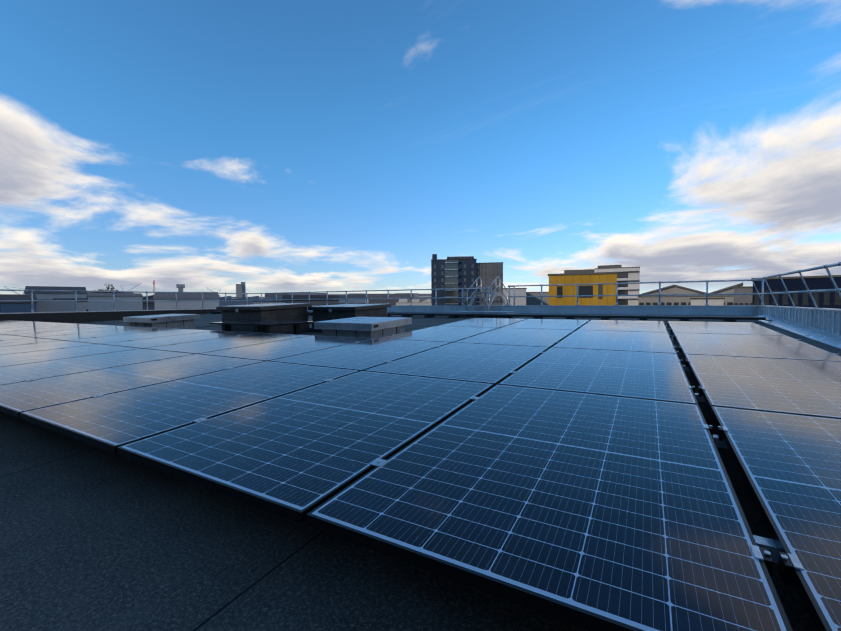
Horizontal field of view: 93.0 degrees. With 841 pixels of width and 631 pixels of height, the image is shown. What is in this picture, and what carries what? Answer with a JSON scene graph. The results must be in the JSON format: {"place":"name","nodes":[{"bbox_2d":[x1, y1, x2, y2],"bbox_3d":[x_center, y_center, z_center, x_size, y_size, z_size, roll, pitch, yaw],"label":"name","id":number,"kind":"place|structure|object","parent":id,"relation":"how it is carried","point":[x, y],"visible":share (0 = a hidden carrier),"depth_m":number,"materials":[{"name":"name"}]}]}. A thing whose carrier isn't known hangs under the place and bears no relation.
{"place":"outdoors","nodes":[
{"label":"outdoors","id":0,"kind":"place"},
{"bbox_2d":[24,286,86,299],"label":"building","id":1,"kind":"structure","parent":0,"point":[45,295],"depth_m":247.03,"materials":[{"name":"grey concrete"}]},
{"bbox_2d":[99,284,117,292],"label":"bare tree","id":2,"kind":"object","parent":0,"point":[108,288],"visible":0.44,"depth_m":242.37,"materials":[{"name":"brown plant"}]},
{"bbox_2d":[176,284,184,287],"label":"water tower","id":3,"kind":"structure","parent":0,"point":[180,285],"depth_m":556.08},
{"bbox_2d":[153,292,219,309],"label":"shed","id":4,"kind":"structure","parent":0,"point":[162,305],"depth_m":205.93,"materials":[{"name":"grey metal"}]},
{"bbox_2d":[219,296,281,305],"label":"building","id":5,"kind":"structure","parent":0,"point":[250,300],"depth_m":296.49,"materials":[{"name":"grey metal"}]},
{"bbox_2d":[265,293,288,297],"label":"building","id":6,"kind":"structure","parent":0,"point":[272,295],"depth_m":541.87,"materials":[{"name":"grey concrete"}]},
{"bbox_2d":[288,293,326,293],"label":"shed","id":7,"kind":"structure","parent":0,"point":[307,293],"depth_m":791.62,"materials":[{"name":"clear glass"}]},
{"bbox_2d":[282,295,338,304],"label":"building","id":8,"kind":"structure","parent":0,"point":[316,302],"depth_m":221.65,"materials":[{"name":"grey metal"}]},
{"bbox_2d":[322,303,372,304],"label":"building","id":9,"kind":"structure","parent":0,"point":[344,303],"depth_m":175.22,"materials":[{"name":"grey metal"}]},
{"bbox_2d":[338,295,365,302],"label":"building","id":10,"kind":"structure","parent":0,"point":[342,299],"depth_m":494.40,"materials":[{"name":"grey metal"}]},
{"bbox_2d":[348,293,365,294],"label":"building","id":11,"kind":"structure","parent":0,"point":[356,293],"depth_m":781.01,"materials":[{"name":"grey metal"}]},
{"bbox_2d":[368,299,398,304],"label":"building","id":12,"kind":"structure","parent":0,"point":[384,301],"depth_m":248.56,"materials":[{"name":"grey metal"}]},
{"bbox_2d":[365,293,414,302],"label":"building","id":13,"kind":"structure","parent":0,"point":[402,295],"depth_m":402.97,"materials":[{"name":"grey concrete"}]},
{"bbox_2d":[396,299,430,304],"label":"building","id":14,"kind":"structure","parent":0,"point":[414,302],"depth_m":231.32,"materials":[{"name":"metal"}]},
{"bbox_2d":[0,0,840,296],"label":"sky","id":15,"kind":"structure","parent":0,"point":[270,146],"materials":[{"name":"blue"}]},
{"bbox_2d":[419,294,430,296],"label":"building","id":16,"kind":"structure","parent":0,"point":[424,295],"depth_m":962.50,"materials":[{"name":"grey concrete"}]},
{"bbox_2d":[476,262,502,304],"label":"building","id":17,"kind":"structure","parent":0,"point":[488,273],"depth_m":174.31,"materials":[{"name":"grey concrete"}]},
{"bbox_2d":[502,288,526,304],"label":"building","id":18,"kind":"structure","parent":0,"point":[520,292],"depth_m":106.79,"materials":[{"name":"grey"}]},
{"bbox_2d":[526,292,548,304],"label":"building","id":19,"kind":"structure","parent":0,"point":[534,300],"depth_m":134.20,"materials":[{"name":"concrete"}]},
{"bbox_2d":[548,269,617,304],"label":"ochre block","id":20,"kind":"structure","parent":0,"point":[585,276],"depth_m":57.19,"materials":[{"name":"yellow paint"}]},
{"bbox_2d":[638,283,742,304],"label":"warehouse","id":21,"kind":"structure","parent":0,"point":[674,300],"depth_m":100.06,"materials":[{"name":"concrete"}]},
{"bbox_2d":[733,286,752,304],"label":"building","id":22,"kind":"structure","parent":0,"point":[742,299],"depth_m":73.78,"materials":[{"name":"grey metal"}]},
{"bbox_2d":[751,275,840,308],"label":"dark block","id":23,"kind":"structure","parent":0,"point":[831,299],"depth_m":50.52,"materials":[{"name":"grey metal"}]},
{"bbox_3d":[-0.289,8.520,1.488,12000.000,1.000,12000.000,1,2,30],"label":"ground","id":24,"kind":"structure","parent":0,"visible":0},
{"bbox_2d":[0,294,37,312],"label":"building","id":25,"kind":"structure","parent":24,"relation":"on","point":[15,307],"depth_m":127.83,"materials":[{"name":"grey metal"}]},
{"bbox_2d":[29,301,74,311],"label":"building","id":26,"kind":"structure","parent":24,"relation":"on","point":[55,306],"depth_m":150.40,"materials":[{"name":"grey metal"}]},
{"bbox_2d":[53,298,87,310],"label":"building","id":27,"kind":"structure","parent":24,"relation":"on","point":[82,305],"depth_m":203.38,"materials":[{"name":"grey metal"}]},
{"bbox_2d":[87,293,142,310],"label":"building","id":28,"kind":"structure","parent":24,"relation":"on","point":[108,305],"depth_m":203.47,"materials":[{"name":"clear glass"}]},
{"bbox_2d":[142,301,154,309],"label":"building","id":29,"kind":"structure","parent":24,"relation":"on","point":[151,306],"depth_m":261.00,"materials":[{"name":"metal"}]},
{"bbox_2d":[236,284,241,296],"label":"high-rise building","id":30,"kind":"structure","parent":24,"relation":"on","point":[238,288],"depth_m":636.26,"materials":[{"name":"concrete"}]},
{"bbox_2d":[241,282,245,296],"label":"tower","id":31,"kind":"structure","parent":24,"relation":"on","point":[243,288],"depth_m":643.65,"materials":[{"name":"grey metal"}]},
{"bbox_2d":[253,301,284,303],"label":"building","id":32,"kind":"structure","parent":24,"relation":"on","point":[259,302],"depth_m":200.29,"materials":[{"name":"grey metal"}]},
{"bbox_2d":[289,294,326,294],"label":"shed","id":33,"kind":"structure","parent":24,"relation":"on","point":[308,294],"depth_m":593.14,"materials":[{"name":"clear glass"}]},
{"bbox_2d":[431,254,476,304],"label":"apartment building","id":34,"kind":"structure","parent":24,"relation":"on","point":[455,272],"depth_m":174.60,"materials":[{"name":"grey metal"}]},
{"bbox_2d":[595,265,639,304],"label":"white apartments","id":35,"kind":"structure","parent":24,"relation":"on","point":[627,274],"depth_m":132.73,"materials":[{"name":"grey paint"}]},
{"bbox_2d":[690,298,724,304],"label":"white annexe","id":36,"kind":"structure","parent":24,"relation":"on","point":[711,301],"depth_m":68.87,"materials":[{"name":"white paint"}]},
{"bbox_3d":[-20.995,-1.538,-8.458,41.550,20.100,8.980,1,2,30],"label":"building","id":37,"kind":"object","parent":24,"relation":"on","visible":0},
{"bbox_2d":[0,309,221,322],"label":"parapet","id":38,"kind":"structure","parent":37,"relation":"on","point":[76,317],"depth_m":15.48,"materials":[{"name":"grey metal"}]},
{"bbox_2d":[0,289,246,311],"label":"guardrail","id":39,"kind":"object","parent":38,"relation":"on","point":[113,300],"visible":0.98,"depth_m":16.32,"materials":[{"name":"silver metal"}]},
{"bbox_2d":[0,311,840,630],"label":"roof membrane","id":40,"kind":"object","parent":37,"relation":"on","point":[94,537],"visible":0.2,"depth_m":1.50,"materials":[{"name":"black rubber"}]},
{"bbox_2d":[123,314,200,329],"bbox_3d":[-6.173,0.251,9.556,1.162,0.500,1.162,1,5,30],"label":"skylight","id":41,"kind":"object","parent":40,"relation":"on","point":[181,321],"visible":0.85,"depth_m":9.25,"materials":[{"name":"metal"}]},
{"bbox_2d":[222,324,299,334],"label":"concrete block","id":42,"kind":"structure","parent":40,"relation":"on","point":[264,329],"depth_m":7.64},
{"bbox_2d":[210,320,317,326],"bbox_3d":[-3.056,0.141,7.803,1.750,0.035,1.130,1,3,30],"label":"skylight","id":43,"kind":"object","parent":42,"relation":"on","point":[270,323],"visible":0.86,"depth_m":7.54,"materials":[{"name":"black"}]},
{"bbox_2d":[216,303,311,333],"bbox_3d":[-3.649,0.095,9.441,1.500,0.700,1.550,1,5,30],"label":"roof hatch","id":44,"kind":"object","parent":40,"relation":"on","point":[285,311],"visible":0.77,"depth_m":8.96,"materials":[{"name":"grey metal"}]},
{"bbox_2d":[308,304,390,332],"bbox_3d":[-1.722,0.053,9.898,1.450,0.620,1.500,1,5,30],"label":"roof hatch","id":45,"kind":"object","parent":40,"relation":"on","point":[330,312],"visible":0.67,"depth_m":9.44,"materials":[{"name":"grey metal"}]},
{"bbox_2d":[314,317,411,338],"bbox_3d":[-0.929,0.320,6.662,1.162,0.500,1.162,1,5,30],"label":"skylight","id":46,"kind":"object","parent":40,"relation":"on","point":[368,327],"visible":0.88,"depth_m":6.28,"materials":[{"name":"metal"}]},
{"bbox_2d":[449,276,516,316],"bbox_3d":[2.732,-0.762,14.587,2.000,1.466,3.698,1,2,30],"label":"crossover stair","id":47,"kind":"object","parent":40,"relation":"on","point":[481,293],"visible":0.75,"depth_m":14.61,"materials":[{"name":"metal"}]},
{"bbox_2d":[210,311,765,321],"bbox_3d":[-1.076,-0.023,14.248,20.630,0.133,0.400,1,5,30],"label":"cable tray","id":48,"kind":"object","parent":40,"relation":"on","point":[608,317],"visible":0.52,"depth_m":10.95,"materials":[{"name":"grey metal"}]},
{"bbox_2d":[666,325,778,562],"bbox_3d":[-5.494,0.495,7.247,19.665,0.302,8.220,1,5,30],"label":"mounting rail","id":49,"kind":"object","parent":40,"relation":"on","point":[768,544],"depth_m":1.09,"materials":[{"name":"metal"}]},
{"bbox_2d":[0,335,32,339],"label":"solar panel","id":50,"kind":"object","parent":49,"relation":"on","point":[8,337],"visible":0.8,"depth_m":6.76,"materials":[{"name":"blue"}]},
{"bbox_2d":[0,321,35,323],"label":"solar panel","id":51,"kind":"object","parent":49,"relation":"on","point":[15,322],"visible":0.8,"depth_m":11.04,"materials":[{"name":"blue"}]},
{"bbox_2d":[0,322,54,325],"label":"solar panel","id":52,"kind":"object","parent":49,"relation":"on","point":[24,323],"visible":0.62,"depth_m":10.37,"materials":[{"name":"blue"}]},
{"bbox_2d":[0,338,62,346],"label":"solar panel","id":53,"kind":"object","parent":49,"relation":"on","point":[13,342],"visible":0.8,"depth_m":6.12,"materials":[{"name":"blue"}]},
{"bbox_2d":[0,322,73,328],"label":"solar panel","id":54,"kind":"object","parent":49,"relation":"on","point":[26,325],"visible":0.67,"depth_m":9.66,"materials":[{"name":"blue"}]},
{"bbox_2d":[0,341,94,354],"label":"solar panel","id":55,"kind":"object","parent":49,"relation":"on","point":[14,349],"visible":0.67,"depth_m":5.42,"materials":[{"name":"blue"}]},
{"bbox_2d":[0,323,94,331],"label":"solar panel","id":56,"kind":"object","parent":49,"relation":"on","point":[36,327],"visible":0.67,"depth_m":8.95,"materials":[{"name":"blue"}]},
{"bbox_2d":[0,325,114,334],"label":"solar panel","id":57,"kind":"object","parent":49,"relation":"on","point":[47,330],"visible":0.73,"depth_m":8.20,"materials":[{"name":"blue"}]},
{"bbox_2d":[0,344,140,366],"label":"solar panel","id":58,"kind":"object","parent":49,"relation":"on","point":[38,356],"visible":0.78,"depth_m":4.69,"materials":[{"name":"blue"}]},
{"bbox_2d":[14,326,144,337],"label":"solar panel","id":59,"kind":"object","parent":49,"relation":"on","point":[56,333],"visible":0.64,"depth_m":7.61,"materials":[{"name":"blue"}]},
{"bbox_2d":[0,349,192,384],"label":"solar panel","id":60,"kind":"object","parent":49,"relation":"on","point":[28,371],"visible":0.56,"depth_m":3.94,"materials":[{"name":"blue"}]},
{"bbox_2d":[36,327,174,340],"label":"solar panel","id":61,"kind":"object","parent":49,"relation":"on","point":[100,334],"visible":0.64,"depth_m":7.04,"materials":[{"name":"blue"}]},
{"bbox_2d":[0,354,264,417],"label":"solar panel","id":62,"kind":"object","parent":49,"relation":"on","point":[17,399],"visible":0.73,"depth_m":3.14,"materials":[{"name":"blue"}]},
{"bbox_2d":[65,329,214,343],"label":"solar panel","id":63,"kind":"object","parent":49,"relation":"on","point":[123,337],"visible":0.64,"depth_m":6.46,"materials":[{"name":"blue"}]},
{"bbox_2d":[103,331,254,348],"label":"solar panel","id":64,"kind":"object","parent":49,"relation":"on","point":[162,341],"visible":0.64,"depth_m":5.88,"materials":[{"name":"blue"}]},
{"bbox_2d":[20,361,359,453],"bbox_3d":[-1.420,0.529,2.812,1.130,0.036,1.750,1,5,30],"label":"solar panel","id":65,"kind":"object","parent":49,"relation":"on","point":[112,422],"visible":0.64,"depth_m":2.46,"materials":[{"name":"blue"}]},
{"bbox_2d":[144,333,311,353],"bbox_3d":[-2.548,0.371,5.481,1.130,0.036,1.750,1,5,30],"label":"solar panel","id":66,"kind":"object","parent":49,"relation":"on","point":[202,346],"visible":0.64,"depth_m":5.29,"materials":[{"name":"blue"}]},
{"bbox_2d":[200,335,373,360],"bbox_3d":[-1.548,0.385,4.914,1.130,0.036,1.750,1,5,30],"label":"solar panel","id":67,"kind":"object","parent":49,"relation":"on","point":[269,351],"visible":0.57,"depth_m":4.71,"materials":[{"name":"blue"}]},
{"bbox_2d":[117,371,493,523],"bbox_3d":[-0.420,0.543,2.244,1.130,0.036,1.750,1,5,30],"label":"solar panel","id":68,"kind":"object","parent":49,"relation":"on","point":[297,456],"visible":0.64,"depth_m":1.81,"materials":[{"name":"blue"}]},
{"bbox_2d":[270,339,450,370],"bbox_3d":[-0.547,0.399,4.346,1.130,0.036,1.750,1,5,30],"label":"solar panel","id":69,"kind":"object","parent":49,"relation":"on","point":[364,355],"visible":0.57,"depth_m":4.12,"materials":[{"name":"blue"}]},
{"bbox_2d":[0,319,839,586],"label":"panel clamps","id":70,"kind":"object","parent":49,"relation":"on","point":[785,566],"visible":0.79,"depth_m":0.98,"materials":[{"name":"metal"}]},
{"bbox_2d":[376,326,497,342],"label":"solar panel","id":71,"kind":"object","parent":49,"relation":"on","point":[451,334],"visible":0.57,"depth_m":5.71,"materials":[{"name":"blue"}]},
{"bbox_2d":[364,342,548,385],"bbox_3d":[0.453,0.413,3.779,1.130,0.036,1.750,1,5,30],"label":"solar panel","id":72,"kind":"object","parent":49,"relation":"on","point":[494,364],"visible":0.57,"depth_m":3.52,"materials":[{"name":"blue"}]},
{"bbox_2d":[438,318,525,327],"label":"solar panel","id":73,"kind":"object","parent":49,"relation":"on","point":[489,322],"visible":0.64,"depth_m":7.28,"materials":[{"name":"blue"}]},
{"bbox_2d":[455,328,574,347],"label":"solar panel","id":74,"kind":"object","parent":49,"relation":"on","point":[549,338],"visible":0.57,"depth_m":5.12,"materials":[{"name":"blue"}]},
{"bbox_2d":[501,319,589,330],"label":"solar panel","id":75,"kind":"object","parent":49,"relation":"on","point":[567,324],"visible":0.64,"depth_m":6.69,"materials":[{"name":"blue"}]},
{"bbox_2d":[306,384,792,630],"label":"solar panel","id":76,"kind":"object","parent":49,"relation":"on","point":[591,512],"visible":0.92,"depth_m":1.17,"materials":[{"name":"blue"}]},
{"bbox_2d":[498,347,697,404],"bbox_3d":[1.453,0.427,3.212,1.130,0.036,1.750,1,5,30],"label":"solar panel","id":77,"kind":"object","parent":49,"relation":"on","point":[648,375],"visible":0.79,"depth_m":2.92,"materials":[{"name":"blue"}]},
{"bbox_2d":[552,330,676,353],"bbox_3d":[2.325,0.298,4.746,1.130,0.036,1.750,1,5,30],"label":"solar panel","id":78,"kind":"object","parent":49,"relation":"on","point":[658,342],"visible":0.79,"depth_m":4.54,"materials":[{"name":"blue"}]},
{"bbox_2d":[577,320,667,331],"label":"solar panel","id":79,"kind":"object","parent":49,"relation":"on","point":[628,325],"visible":0.71,"depth_m":6.12,"materials":[{"name":"blue"}]},
{"bbox_2d":[667,321,786,335],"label":"solar panel","id":80,"kind":"object","parent":49,"relation":"on","point":[745,328],"visible":0.79,"depth_m":5.53,"materials":[{"name":"blue"}]},
{"bbox_2d":[673,333,840,361],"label":"solar panel","id":81,"kind":"object","parent":49,"relation":"on","point":[769,346],"visible":0.83,"depth_m":3.95,"materials":[{"name":"blue"}]},
{"bbox_2d":[684,354,840,418],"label":"solar panel","id":82,"kind":"object","parent":49,"relation":"on","point":[801,387],"visible":0.88,"depth_m":2.54,"materials":[{"name":"blue"}]},
{"bbox_2d":[711,406,840,630],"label":"solar panel","id":83,"kind":"object","parent":49,"relation":"on","point":[789,466],"visible":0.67,"depth_m":1.29,"materials":[{"name":"blue"}]},
{"bbox_2d":[307,305,771,315],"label":"parapet","id":84,"kind":"structure","parent":37,"relation":"on","point":[745,310],"depth_m":12.96,"materials":[{"name":"metal"}]},
{"bbox_2d":[247,287,492,305],"bbox_3d":[-3.412,-0.796,18.329,14.040,0.683,0.120,1,2,30],"label":"guardrail","id":85,"kind":"object","parent":84,"relation":"on","point":[366,298],"visible":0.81,"depth_m":17.44,"materials":[{"name":"silver metal"}]},
{"bbox_2d":[507,279,763,305],"bbox_3d":[6.469,-0.694,12.988,7.240,0.738,0.703,1,2,30],"label":"guardrail","id":86,"kind":"object","parent":84,"relation":"on","point":[617,295],"visible":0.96,"depth_m":12.36,"materials":[{"name":"silver metal"}]},
{"bbox_2d":[757,306,840,338],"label":"parapet","id":87,"kind":"structure","parent":37,"relation":"on","point":[761,310],"depth_m":7.59,"materials":[{"name":"metal"}]},
{"bbox_2d":[751,262,840,307],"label":"guardrail","id":88,"kind":"object","parent":87,"relation":"on","point":[836,289],"visible":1,"depth_m":7.56,"materials":[{"name":"silver metal"}]},
{"bbox_2d":[755,307,840,348],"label":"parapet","id":89,"kind":"structure","parent":87,"relation":"attached to","point":[808,331],"depth_m":7.20,"materials":[{"name":"metal"}]}
]}

